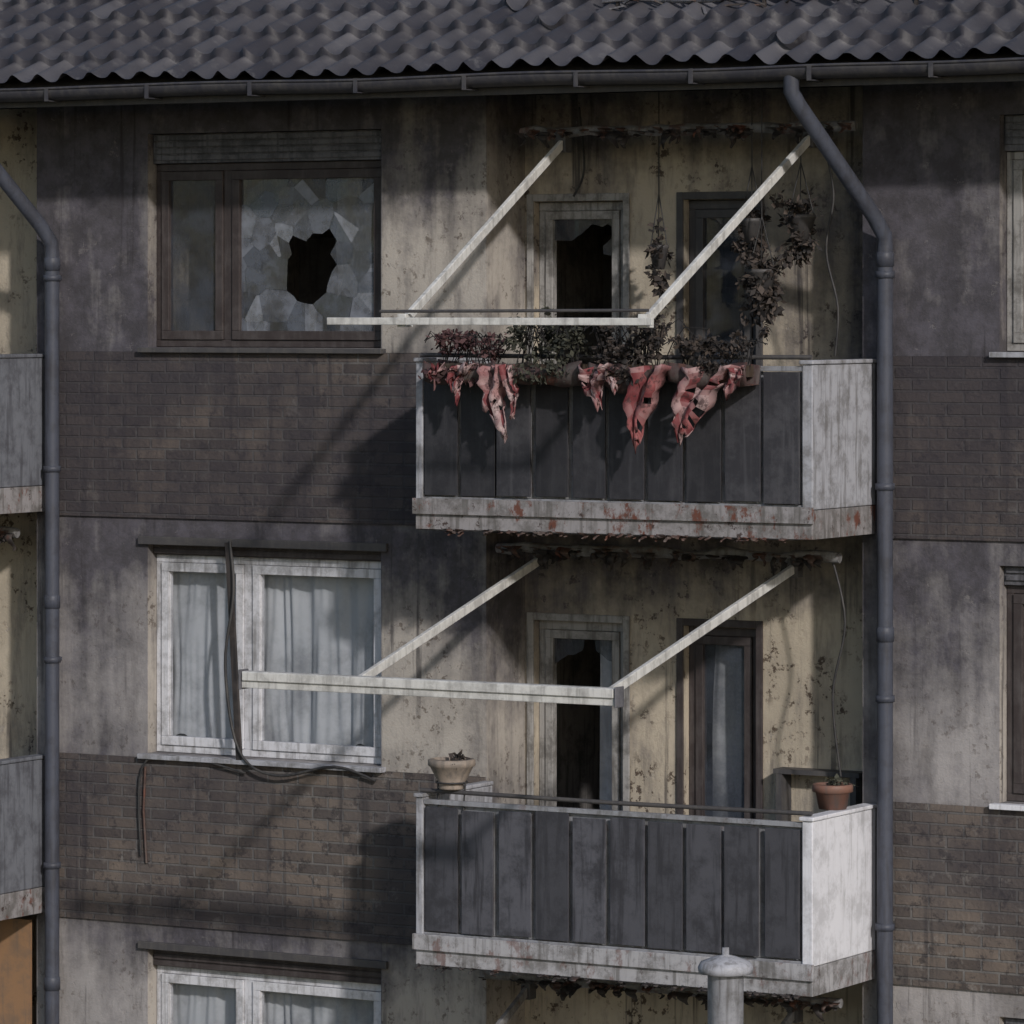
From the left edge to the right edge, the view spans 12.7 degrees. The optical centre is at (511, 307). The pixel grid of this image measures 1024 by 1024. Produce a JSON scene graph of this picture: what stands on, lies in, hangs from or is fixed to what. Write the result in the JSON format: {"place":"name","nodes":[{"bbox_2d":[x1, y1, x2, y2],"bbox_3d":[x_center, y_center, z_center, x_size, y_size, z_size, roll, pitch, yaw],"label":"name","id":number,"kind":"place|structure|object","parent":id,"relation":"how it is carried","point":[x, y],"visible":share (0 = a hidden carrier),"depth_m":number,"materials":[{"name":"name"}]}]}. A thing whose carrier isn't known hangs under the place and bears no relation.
{"place":"outdoors","nodes":[
{"label":"outdoors","id":0,"kind":"place"},
{"bbox_2d":[602,0,918,14],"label":"snow guard","id":1,"kind":"object","parent":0,"point":[763,3],"visible":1,"depth_m":28.98,"materials":[{"name":"metal"}]},
{"label":"ground","id":2,"kind":"structure","parent":0,"visible":0},
{"bbox_2d":[0,86,862,1023],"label":"loggia back wall","id":3,"kind":"structure","parent":2,"relation":"on","point":[802,618],"depth_m":29.67,"materials":[{"name":"paint"}]},
{"bbox_2d":[527,612,762,821],"bbox_3d":[0.880,2.970,29.834,1.730,1.940,0.145,0,0,30],"label":"frame","id":4,"kind":"object","parent":3,"relation":"attached to","point":[615,630],"visible":0.53,"depth_m":29.69,"materials":[{"name":"wood"}]},
{"bbox_2d":[600,640,611,809],"bbox_3d":[0.670,3.019,30.174,0.227,1.737,0.047,0,0,38],"label":"curtain","id":5,"kind":"object","parent":4,"relation":"hanging from","point":[605,738],"visible":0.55,"depth_m":30.22,"materials":[{"name":"fabric"}]},
{"bbox_2d":[555,639,743,817],"bbox_3d":[0.889,3.021,29.849,1.416,1.718,0.008,0,0,30],"label":"glass","id":6,"kind":"object","parent":4,"relation":"attached to","point":[734,654],"visible":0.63,"depth_m":29.61,"materials":[{"name":"glass"}]},
{"bbox_2d":[713,646,743,817],"bbox_3d":[1.452,3.020,29.716,0.340,1.740,0.053,0,0,30],"label":"curtain","id":7,"kind":"object","parent":4,"relation":"hanging from","point":[728,723],"visible":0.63,"depth_m":29.75,"materials":[{"name":"fabric"}]},
{"bbox_2d":[527,191,762,371],"bbox_3d":[0.880,0.230,29.834,1.730,1.940,0.145,0,0,30],"label":"frame","id":8,"kind":"object","parent":3,"relation":"attached to","point":[550,213],"visible":0.48,"depth_m":29.84,"materials":[{"name":"grey wood"}]},
{"bbox_2d":[555,218,743,364],"bbox_3d":[0.889,0.281,29.850,1.416,1.718,0.005,0,0,30],"label":"glass","id":9,"kind":"object","parent":8,"relation":"attached to","point":[727,293],"visible":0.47,"depth_m":29.57,"materials":[{"name":"glass"}]},
{"bbox_2d":[189,160,743,808],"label":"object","id":10,"kind":"structure","parent":2,"relation":"on","point":[305,266],"depth_m":31.98,"materials":[{"name":"glass"}]},
{"bbox_2d":[0,0,1023,88],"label":"roof","id":11,"kind":"structure","parent":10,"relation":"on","point":[52,43],"depth_m":29.47,"materials":[{"name":"tile"}]},
{"bbox_2d":[37,81,1023,1023],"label":"facade wall","id":12,"kind":"structure","parent":2,"relation":"on","point":[935,169],"depth_m":30.05,"materials":[{"name":"paint"}]},
{"bbox_2d":[0,526,19,550],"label":"awning frame","id":13,"kind":"object","parent":12,"relation":"attached to","point":[7,534],"visible":1,"depth_m":31.60,"materials":[{"name":"metal"}]},
{"bbox_2d":[0,918,31,1023],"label":"sun blind","id":14,"kind":"object","parent":12,"relation":"attached to","point":[15,970],"visible":1,"depth_m":31.64,"materials":[{"name":"orange fabric"}]},
{"bbox_2d":[0,754,44,920],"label":"balcony","id":15,"kind":"structure","parent":12,"relation":"attached to","point":[22,833],"depth_m":31.27,"materials":[{"name":"concrete"}]},
{"bbox_2d":[0,354,44,513],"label":"balcony","id":16,"kind":"structure","parent":12,"relation":"attached to","point":[22,427],"depth_m":31.27,"materials":[{"name":"concrete"}]},
{"bbox_2d":[0,163,61,1023],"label":"downpipe","id":17,"kind":"object","parent":12,"relation":"attached to","point":[38,223],"visible":1,"depth_m":31.35,"materials":[{"name":"metal"}]},
{"bbox_2d":[142,766,147,862],"bbox_3d":[-2.476,3.425,31.092,0.036,0.651,0.020,0,0,16],"label":"rusty metal strip","id":18,"kind":"object","parent":12,"relation":"attached to","point":[143,815],"visible":1,"depth_m":31.09,"materials":[{"name":"brown metal"}]},
{"bbox_2d":[137,130,385,353],"bbox_3d":[-1.629,-0.431,30.709,1.930,1.472,0.260,0,0,30],"label":"frame","id":19,"kind":"object","parent":12,"relation":"attached to","point":[229,167],"visible":1,"depth_m":30.86,"materials":[{"name":"brown wood"}]},
{"bbox_2d":[171,177,373,330],"bbox_3d":[-1.601,-0.348,30.756,1.636,1.023,0.006,0,0,30],"label":"glass","id":20,"kind":"object","parent":19,"relation":"attached to","point":[192,313],"visible":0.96,"depth_m":30.73,"materials":[{"name":"clear glass"}]},
{"bbox_2d":[336,182,372,305],"bbox_3d":[-1.061,-0.422,31.183,0.300,0.856,0.055,0,0,30],"label":"curtain","id":21,"kind":"object","parent":19,"relation":"hanging from","point":[357,259],"visible":0.56,"depth_m":31.19,"materials":[{"name":"fabric"}]},
{"bbox_2d":[137,545,385,772],"bbox_3d":[-1.629,2.309,30.709,1.930,1.472,0.260,0,0,30],"label":"frame","id":22,"kind":"object","parent":12,"relation":"attached to","point":[253,567],"visible":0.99,"depth_m":30.81,"materials":[{"name":"paint"}]},
{"bbox_2d":[173,571,235,738],"bbox_3d":[-2.011,2.326,31.116,0.681,1.247,0.077,0,0,30],"label":"curtain","id":23,"kind":"object","parent":22,"relation":"hanging from","point":[200,613],"visible":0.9,"depth_m":31.17,"materials":[{"name":"fabric"}]},
{"bbox_2d":[225,542,242,759],"bbox_3d":[-1.855,2.300,30.718,0.030,1.463,0.160,0,0,-45],"label":"loose shutter guide","id":24,"kind":"object","parent":22,"relation":"attached to","point":[235,689],"visible":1,"depth_m":30.70,"materials":[{"name":"metal"}]},
{"bbox_2d":[264,575,373,746],"bbox_3d":[-1.230,2.326,30.678,1.029,1.247,0.060,0,0,30],"label":"curtain","id":25,"kind":"object","parent":22,"relation":"hanging from","point":[318,625],"visible":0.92,"depth_m":30.69,"materials":[{"name":"fabric"}]},
{"bbox_2d":[138,536,387,968],"bbox_3d":[-1.669,2.938,30.639,1.970,2.785,0.029,0,0,30],"label":"shutter rail","id":26,"kind":"object","parent":12,"relation":"attached to","point":[283,544],"visible":1,"depth_m":30.61,"materials":[{"name":"grey metal"}]},
{"bbox_2d":[153,950,380,1023],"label":"frame","id":27,"kind":"object","parent":12,"relation":"attached to","point":[250,980],"visible":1,"depth_m":30.79,"materials":[{"name":"white paint"}]},
{"bbox_2d":[173,983,235,1023],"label":"curtain","id":28,"kind":"object","parent":27,"relation":"hanging from","point":[195,1004],"visible":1,"depth_m":31.16,"materials":[{"name":"fabric"}]},
{"bbox_2d":[264,991,373,1023],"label":"curtain","id":29,"kind":"object","parent":27,"relation":"hanging from","point":[284,1008],"visible":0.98,"depth_m":30.72,"materials":[{"name":"fabric"}]},
{"bbox_2d":[382,95,485,1023],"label":"cream wall panels","id":30,"kind":"object","parent":12,"relation":"attached to","point":[433,185],"visible":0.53,"depth_m":30.00,"materials":[{"name":"paint"}]},
{"bbox_2d":[0,73,1023,108],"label":"eaves","id":31,"kind":"object","parent":12,"relation":"on","point":[631,88],"visible":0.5,"depth_m":28.84,"materials":[{"name":"grey metal"}]},
{"bbox_2d":[138,107,845,855],"bbox_3d":[-0.122,1.200,29.971,5.298,5.002,0.547,0,0,30],"label":"hanging cable","id":32,"kind":"object","parent":31,"relation":"hanging from","point":[374,779],"visible":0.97,"depth_m":30.23,"materials":[{"name":"black rubber"}]},
{"bbox_2d":[0,57,1023,101],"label":"roof gutter","id":33,"kind":"object","parent":31,"relation":"attached to","point":[808,72],"visible":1,"depth_m":28.59,"materials":[{"name":"grey metal"}]},
{"bbox_2d":[643,91,676,309],"bbox_3d":[0.917,-0.685,29.244,0.202,1.410,0.254,0,0,30],"label":"hanging flower pot","id":34,"kind":"object","parent":31,"relation":"hanging from","point":[657,250],"visible":0.93,"depth_m":29.26,"materials":[{"name":"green plant"}]},
{"bbox_2d":[730,88,770,266],"bbox_3d":[1.485,-0.807,28.788,0.277,1.166,0.206,0,0,30],"label":"hanging flower pot","id":35,"kind":"object","parent":31,"relation":"hanging from","point":[747,232],"visible":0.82,"depth_m":28.76,"materials":[{"name":"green plant"}]},
{"bbox_2d":[735,88,786,340],"bbox_3d":[1.539,-0.578,28.518,0.325,1.624,0.365,0,0,2],"label":"hanging flower pot","id":36,"kind":"object","parent":31,"relation":"hanging from","point":[763,289],"visible":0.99,"depth_m":28.48,"materials":[{"name":"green plant"}]},
{"bbox_2d":[769,87,823,270],"bbox_3d":[1.788,-0.807,28.620,0.349,1.166,0.346,0,0,30],"label":"hanging flower pot","id":37,"kind":"object","parent":31,"relation":"hanging from","point":[801,230],"visible":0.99,"depth_m":28.57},
{"bbox_2d":[238,542,841,707],"bbox_3d":[0.207,1.897,28.098,2.765,0.796,2.614,0,0,30],"label":"awning frame","id":38,"kind":"object","parent":12,"relation":"attached to","point":[368,681],"visible":1,"depth_m":27.64,"materials":[{"name":"metal"}]},
{"bbox_2d":[59,351,1023,994],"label":"brick bands","id":39,"kind":"object","parent":12,"relation":"attached to","point":[303,437],"visible":0.77,"depth_m":30.44,"materials":[{"name":"brown brick"}]},
{"bbox_2d":[327,120,857,327],"bbox_3d":[0.522,-0.524,28.158,2.526,1.288,2.193,0,0,30],"label":"awning frame","id":40,"kind":"object","parent":12,"relation":"attached to","point":[621,135],"visible":0.94,"depth_m":28.27,"materials":[{"name":"metal"}]},
{"bbox_2d":[412,781,876,996],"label":"balcony","id":41,"kind":"structure","parent":12,"relation":"attached to","point":[634,897],"depth_m":28.24,"materials":[{"name":"concrete"}]},
{"bbox_2d":[435,781,467,810],"bbox_3d":[-0.379,3.067,28.924,0.212,0.186,0.212,0,0,30],"label":"pot holder","id":42,"kind":"object","parent":41,"relation":"on","point":[438,783],"visible":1,"depth_m":28.87,"materials":[{"name":"grey metal"}]},
{"bbox_2d":[428,750,475,789],"bbox_3d":[-0.379,2.902,28.924,0.300,0.245,0.300,0,0,30],"label":"flower pot","id":43,"kind":"object","parent":41,"relation":"on","point":[457,768],"visible":1,"depth_m":28.84,"materials":[{"name":"beige ceramic"}]},
{"bbox_2d":[773,767,862,826],"bbox_3d":[1.947,3.450,29.072,0.600,1.060,0.140,0,0,30],"label":"balcony shelf","id":44,"kind":"object","parent":41,"relation":"on","point":[783,788],"visible":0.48,"depth_m":29.11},
{"bbox_2d":[812,774,858,809],"bbox_3d":[1.963,2.952,28.089,0.267,0.207,0.248,0,0,-24],"label":"flower pot","id":45,"kind":"object","parent":41,"relation":"on","point":[832,793],"visible":1,"depth_m":28.00,"materials":[{"name":"ceramic"}]},
{"bbox_2d":[412,353,876,540],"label":"balcony","id":46,"kind":"structure","parent":12,"relation":"attached to","point":[779,455],"depth_m":28.20,"materials":[{"name":"concrete"}]},
{"bbox_2d":[418,328,539,443],"bbox_3d":[-0.218,0.485,28.656,0.729,0.713,0.500,0,0,40],"label":"flower box","id":47,"kind":"object","parent":46,"relation":"attached to","point":[483,376],"visible":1,"depth_m":28.57,"materials":[{"name":"plastic"}]},
{"bbox_2d":[491,305,595,419],"bbox_3d":[0.217,0.340,28.393,0.619,0.707,0.377,0,0,30],"label":"flower box","id":48,"kind":"object","parent":46,"relation":"attached to","point":[564,373],"visible":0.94,"depth_m":28.34,"materials":[{"name":"plastic"}]},
{"bbox_2d":[414,528,800,1000],"bbox_3d":[0.561,2.779,28.293,2.690,2.787,0.115,0,0,30],"label":"burnt fringe","id":49,"kind":"object","parent":46,"relation":"hanging from","point":[786,997],"visible":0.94,"depth_m":28.19,"materials":[{"name":"fabric"}]},
{"bbox_2d":[578,312,707,453],"bbox_3d":[0.808,0.460,28.058,0.817,0.858,0.408,0,0,25],"label":"flower box","id":50,"kind":"object","parent":46,"relation":"attached to","point":[636,380],"visible":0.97,"depth_m":28.00,"materials":[{"name":"fabric"}]},
{"bbox_2d":[662,328,767,446],"bbox_3d":[1.215,0.482,27.828,0.638,0.718,0.463,0,0,18],"label":"flower box","id":51,"kind":"object","parent":46,"relation":"attached to","point":[706,379],"visible":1,"depth_m":27.74,"materials":[{"name":"fabric"}]},
{"bbox_2d":[478,971,842,1023],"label":"awning frame","id":52,"kind":"object","parent":12,"relation":"attached to","point":[564,989],"visible":0.86,"depth_m":29.16,"materials":[{"name":"metal"}]},
{"bbox_2d":[783,75,894,1023],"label":"downpipe","id":53,"kind":"object","parent":12,"relation":"attached to","point":[875,219],"visible":1,"depth_m":28.22,"materials":[{"name":"metal"}]},
{"bbox_2d":[989,115,1023,357],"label":"frame","id":54,"kind":"object","parent":12,"relation":"attached to","point":[1013,132],"visible":1,"depth_m":28.03,"materials":[{"name":"paint"}]},
{"bbox_2d":[989,566,1023,810],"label":"frame","id":55,"kind":"object","parent":12,"relation":"attached to","point":[1014,579],"visible":1,"depth_m":28.03,"materials":[{"name":"white paint"}]},
{"bbox_2d":[1004,1017,1023,1023],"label":"frame","id":56,"kind":"object","parent":12,"relation":"attached to","point":[1007,1020],"visible":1,"depth_m":28.00,"materials":[{"name":"white paint"}]},
{"bbox_2d":[698,947,752,1023],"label":"street lamp","id":57,"kind":"object","parent":2,"relation":"on","point":[725,972],"visible":1,"depth_m":25.46,"materials":[{"name":"metal"}]}
]}

